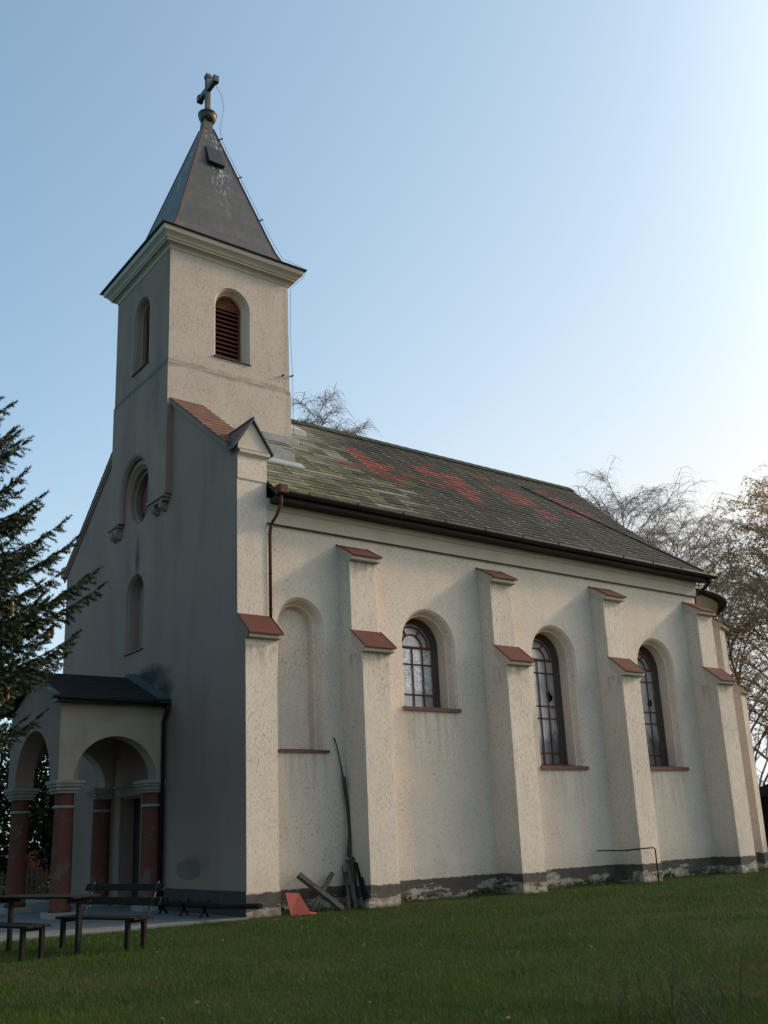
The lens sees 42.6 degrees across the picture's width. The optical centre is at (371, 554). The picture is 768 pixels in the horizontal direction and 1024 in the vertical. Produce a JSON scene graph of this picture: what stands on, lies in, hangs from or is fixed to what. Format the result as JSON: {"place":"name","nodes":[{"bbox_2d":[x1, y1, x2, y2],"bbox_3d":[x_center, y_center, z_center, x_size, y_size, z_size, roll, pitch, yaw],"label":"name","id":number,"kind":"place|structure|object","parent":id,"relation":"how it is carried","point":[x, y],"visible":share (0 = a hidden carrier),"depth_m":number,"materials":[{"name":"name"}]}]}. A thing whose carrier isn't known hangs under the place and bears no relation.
{"place":"outdoors","nodes":[
{"label":"outdoors","id":0,"kind":"place"},
{"bbox_2d":[0,899,247,941],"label":"path","id":1,"kind":"structure","parent":0,"point":[169,918],"depth_m":19.38,"materials":[{"name":"concrete"}]},
{"bbox_2d":[153,897,262,917],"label":"stored beam","id":2,"kind":"structure","parent":1,"relation":"on","point":[188,904],"depth_m":19.41,"materials":[{"name":"brown wood"}]},
{"bbox_2d":[365,899,374,908],"bbox_3d":[-0.033,7.197,20.238,0.180,0.200,0.140,9,-20,-35],"label":"stone block","id":3,"kind":"object","parent":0,"point":[369,903],"depth_m":20.19,"materials":[{"name":"white stone"}]},
{"bbox_2d":[0,850,767,1023],"bbox_3d":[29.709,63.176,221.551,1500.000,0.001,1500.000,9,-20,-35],"label":"ground","id":4,"kind":"structure","parent":0,"point":[336,995],"depth_m":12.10,"materials":[{"name":"green plant"}]},
{"bbox_2d":[0,758,8,869],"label":"evergreen bush","id":5,"kind":"object","parent":4,"relation":"on","point":[4,780],"visible":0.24,"depth_m":32.26,"materials":[{"name":"green plant"}]},
{"bbox_2d":[0,866,50,895],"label":"picket fence","id":6,"kind":"object","parent":4,"relation":"on","point":[31,875],"visible":0.2,"depth_m":29.42,"materials":[{"name":"grey wood"}]},
{"bbox_2d":[0,922,50,961],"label":"bench","id":7,"kind":"object","parent":4,"relation":"on","point":[24,928],"visible":0.93,"depth_m":13.69,"materials":[{"name":"brown wood"}]},
{"bbox_2d":[5,850,48,893],"bbox_3d":[-10.471,9.774,29.885,1.335,1.507,1.055,9,-20,-35],"label":"orange shrub","id":8,"kind":"object","parent":4,"relation":"on","point":[31,863],"visible":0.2,"depth_m":29.95,"materials":[{"name":"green plant"}]},
{"bbox_2d":[0,718,54,895],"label":"evergreen bush","id":9,"kind":"object","parent":4,"relation":"on","point":[41,815],"visible":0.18,"depth_m":32.60,"materials":[{"name":"green plant"}]},
{"bbox_2d":[0,894,100,954],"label":"table","id":10,"kind":"object","parent":4,"relation":"on","point":[78,899],"visible":0.85,"depth_m":14.37,"materials":[{"name":"brown wood"}]},
{"bbox_2d":[0,396,109,754],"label":"spruce tree","id":11,"kind":"object","parent":4,"relation":"on","point":[14,630],"visible":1,"depth_m":11.39,"materials":[{"name":"green plant"}]},
{"bbox_2d":[55,881,165,950],"bbox_3d":[-3.966,5.464,14.917,1.750,0.938,0.634,-13,-19,32],"label":"bench","id":12,"kind":"object","parent":4,"relation":"on","point":[150,901],"visible":0.78,"depth_m":14.94,"materials":[{"name":"brown wood"}]},
{"bbox_2d":[285,893,316,915],"bbox_3d":[-1.397,6.915,19.500,0.609,0.425,0.286,1,-16,-12],"label":"red board","id":13,"kind":"object","parent":4,"relation":"on","point":[296,904],"visible":0.85,"depth_m":19.43,"materials":[{"name":"red wood"}]},
{"bbox_2d":[296,872,344,909],"bbox_3d":[-1.036,6.954,20.234,1.010,0.849,0.152,0,-16,-7],"label":"timber","id":14,"kind":"object","parent":4,"relation":"on","point":[318,890],"visible":0.91,"depth_m":20.20,"materials":[{"name":"grey wood"}]},
{"bbox_2d":[309,872,333,911],"bbox_3d":[-1.022,6.981,20.336,0.134,0.770,0.861,-12,-19,32],"label":"plank","id":15,"kind":"object","parent":4,"relation":"on","point":[314,905],"visible":0.85,"depth_m":20.33,"materials":[{"name":"grey wood"}]},
{"bbox_2d":[291,383,359,434],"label":"birch tree","id":16,"kind":"object","parent":4,"relation":"on","point":[318,418],"visible":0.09,"depth_m":40.16,"materials":[{"name":"grey plant"}]},
{"bbox_2d":[342,866,347,909],"bbox_3d":[-0.540,6.967,20.574,0.092,0.848,0.714,-1,-16,-6],"label":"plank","id":17,"kind":"object","parent":4,"relation":"on","point":[346,889],"visible":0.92,"depth_m":20.49,"materials":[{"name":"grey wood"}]},
{"bbox_2d":[344,872,350,908],"bbox_3d":[-0.507,7.072,20.686,0.081,0.748,0.550,0,-16,-9],"label":"plank","id":18,"kind":"object","parent":4,"relation":"on","point":[346,879],"visible":0.77,"depth_m":20.71,"materials":[{"name":"grey wood"}]},
{"bbox_2d":[342,777,356,907],"bbox_3d":[-0.448,6.159,21.136,0.175,2.730,0.348,8,-19,-31],"label":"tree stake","id":19,"kind":"object","parent":4,"relation":"on","point":[352,866],"visible":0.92,"depth_m":21.18,"materials":[{"name":"grey plant"}]},
{"bbox_2d":[333,737,343,776],"bbox_3d":[-0.720,4.498,21.686,0.248,0.920,0.044,6,-18,-27],"label":"branch","id":20,"kind":"object","parent":19,"relation":"attached to","point":[339,758],"visible":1,"depth_m":21.68,"materials":[{"name":"brown plant"}]},
{"bbox_2d":[345,859,358,908],"bbox_3d":[-0.418,6.957,20.766,0.114,0.996,0.460,5,-17,-24],"label":"plank","id":21,"kind":"object","parent":4,"relation":"on","point":[353,892],"visible":0.84,"depth_m":20.73,"materials":[{"name":"grey wood"}]},
{"bbox_2d":[339,418,380,438],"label":"birch tree","id":22,"kind":"object","parent":4,"relation":"on","point":[364,427],"visible":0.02,"depth_m":41.32,"materials":[{"name":"grey plant"}]},
{"bbox_2d":[354,862,365,904],"bbox_3d":[-0.206,6.950,20.664,0.102,0.929,0.405,9,-20,-35],"label":"plank","id":23,"kind":"object","parent":4,"relation":"on","point":[359,876],"visible":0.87,"depth_m":20.72,"materials":[{"name":"grey wood"}]},
{"bbox_2d":[360,877,368,898],"bbox_3d":[-0.116,7.055,20.498,0.081,0.631,0.336,8,-19,-33],"label":"plank","id":24,"kind":"object","parent":4,"relation":"on","point":[364,888],"visible":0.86,"depth_m":20.55,"materials":[{"name":"grey wood"}]},
{"bbox_2d":[0,73,767,919],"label":"church","id":25,"kind":"structure","parent":4,"relation":"on","point":[502,681],"depth_m":24.67,"materials":[{"name":"beige paint"}]},
{"bbox_2d":[132,799,140,896],"bbox_3d":[-5.538,7.233,23.941,0.080,2.520,1.240,9,-20,-35],"label":"door","id":26,"kind":"structure","parent":25,"relation":"in","point":[137,802],"depth_m":24.26,"materials":[{"name":"brown wood"}]},
{"bbox_2d":[131,310,149,376],"bbox_3d":[-6.225,-6.052,27.452,0.500,2.090,1.100,9,-20,-35],"label":"louvre window","id":27,"kind":"structure","parent":25,"relation":"in","point":[148,317],"depth_m":27.78,"materials":[{"name":"brown wood"}]},
{"bbox_2d":[141,480,148,518],"bbox_3d":[-5.918,-1.529,26.589,0.050,1.380,1.380,9,-20,-35],"label":"round window","id":28,"kind":"structure","parent":25,"relation":"in","point":[144,501],"depth_m":26.93,"materials":[{"name":"glass"}]},
{"bbox_2d":[213,297,251,365],"bbox_3d":[-3.942,-6.215,27.203,1.150,2.090,0.500,9,-20,-35],"label":"louvre window","id":29,"kind":"structure","parent":25,"relation":"in","point":[227,317],"depth_m":27.40,"materials":[{"name":"brown wood"}]},
{"bbox_2d":[402,619,461,712],"bbox_3d":[1.228,2.712,24.229,1.770,2.380,0.760,9,-20,-35],"label":"window","id":30,"kind":"structure","parent":25,"relation":"in","point":[419,645],"depth_m":24.64,"materials":[{"name":"glass"}]},
{"bbox_2d":[532,634,588,769],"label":"window","id":31,"kind":"structure","parent":25,"relation":"in","point":[550,716],"depth_m":27.02,"materials":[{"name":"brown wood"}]},
{"bbox_2d":[637,646,688,770],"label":"window","id":32,"kind":"structure","parent":25,"relation":"in","point":[649,683],"depth_m":29.56,"materials":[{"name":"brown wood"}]},
{"bbox_2d":[1,904,766,1023],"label":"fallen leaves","id":33,"kind":"object","parent":4,"relation":"on","point":[401,974],"visible":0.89,"depth_m":10.54,"materials":[{"name":"plant"}]},
{"bbox_2d":[281,868,717,912],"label":"weeds","id":34,"kind":"object","parent":4,"relation":"on","point":[483,892],"visible":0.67,"depth_m":23.35,"materials":[{"name":"green plant"}]},
{"bbox_2d":[597,847,659,881],"bbox_3d":[6.697,8.129,25.644,1.185,0.929,0.979,9,-20,-35],"label":"pipe rail","id":35,"kind":"object","parent":4,"relation":"on","point":[639,849],"visible":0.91,"depth_m":25.53,"materials":[{"name":"metal"}]},
{"bbox_2d":[576,941,753,1023],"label":"dry weeds","id":36,"kind":"object","parent":4,"relation":"on","point":[688,990],"visible":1,"depth_m":7.80,"materials":[{"name":"plant"}]},
{"bbox_2d":[573,455,767,640],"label":"birch tree","id":37,"kind":"object","parent":4,"relation":"on","point":[621,513],"visible":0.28,"depth_m":44.83,"materials":[{"name":"brown plant"}]},
{"bbox_2d":[636,502,767,681],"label":"birch tree","id":38,"kind":"object","parent":4,"relation":"on","point":[687,555],"visible":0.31,"depth_m":44.12,"materials":[{"name":"brown plant"}]},
{"bbox_2d":[676,465,767,732],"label":"birch tree","id":39,"kind":"object","parent":4,"relation":"on","point":[758,495],"visible":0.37,"depth_m":41.21,"materials":[{"name":"brown plant"}]},
{"bbox_2d":[690,494,767,760],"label":"birch tree","id":40,"kind":"object","parent":4,"relation":"on","point":[758,548],"visible":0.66,"depth_m":38.65,"materials":[{"name":"brown plant"}]},
{"bbox_2d":[691,549,767,786],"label":"birch tree","id":41,"kind":"object","parent":4,"relation":"on","point":[732,643],"visible":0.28,"depth_m":39.40,"materials":[{"name":"brown plant"}]},
{"bbox_2d":[706,504,767,736],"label":"birch tree","id":42,"kind":"object","parent":4,"relation":"on","point":[754,608],"visible":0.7,"depth_m":36.19,"materials":[{"name":"brown plant"}]},
{"bbox_2d":[759,784,767,848],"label":"shed","id":43,"kind":"structure","parent":4,"relation":"on","point":[763,790],"depth_m":33.96,"materials":[{"name":"brown wood"}]},
{"bbox_2d":[0,0,767,849],"label":"sky","id":44,"kind":"structure","parent":0,"point":[530,237],"materials":[{"name":"blue"}]}
]}

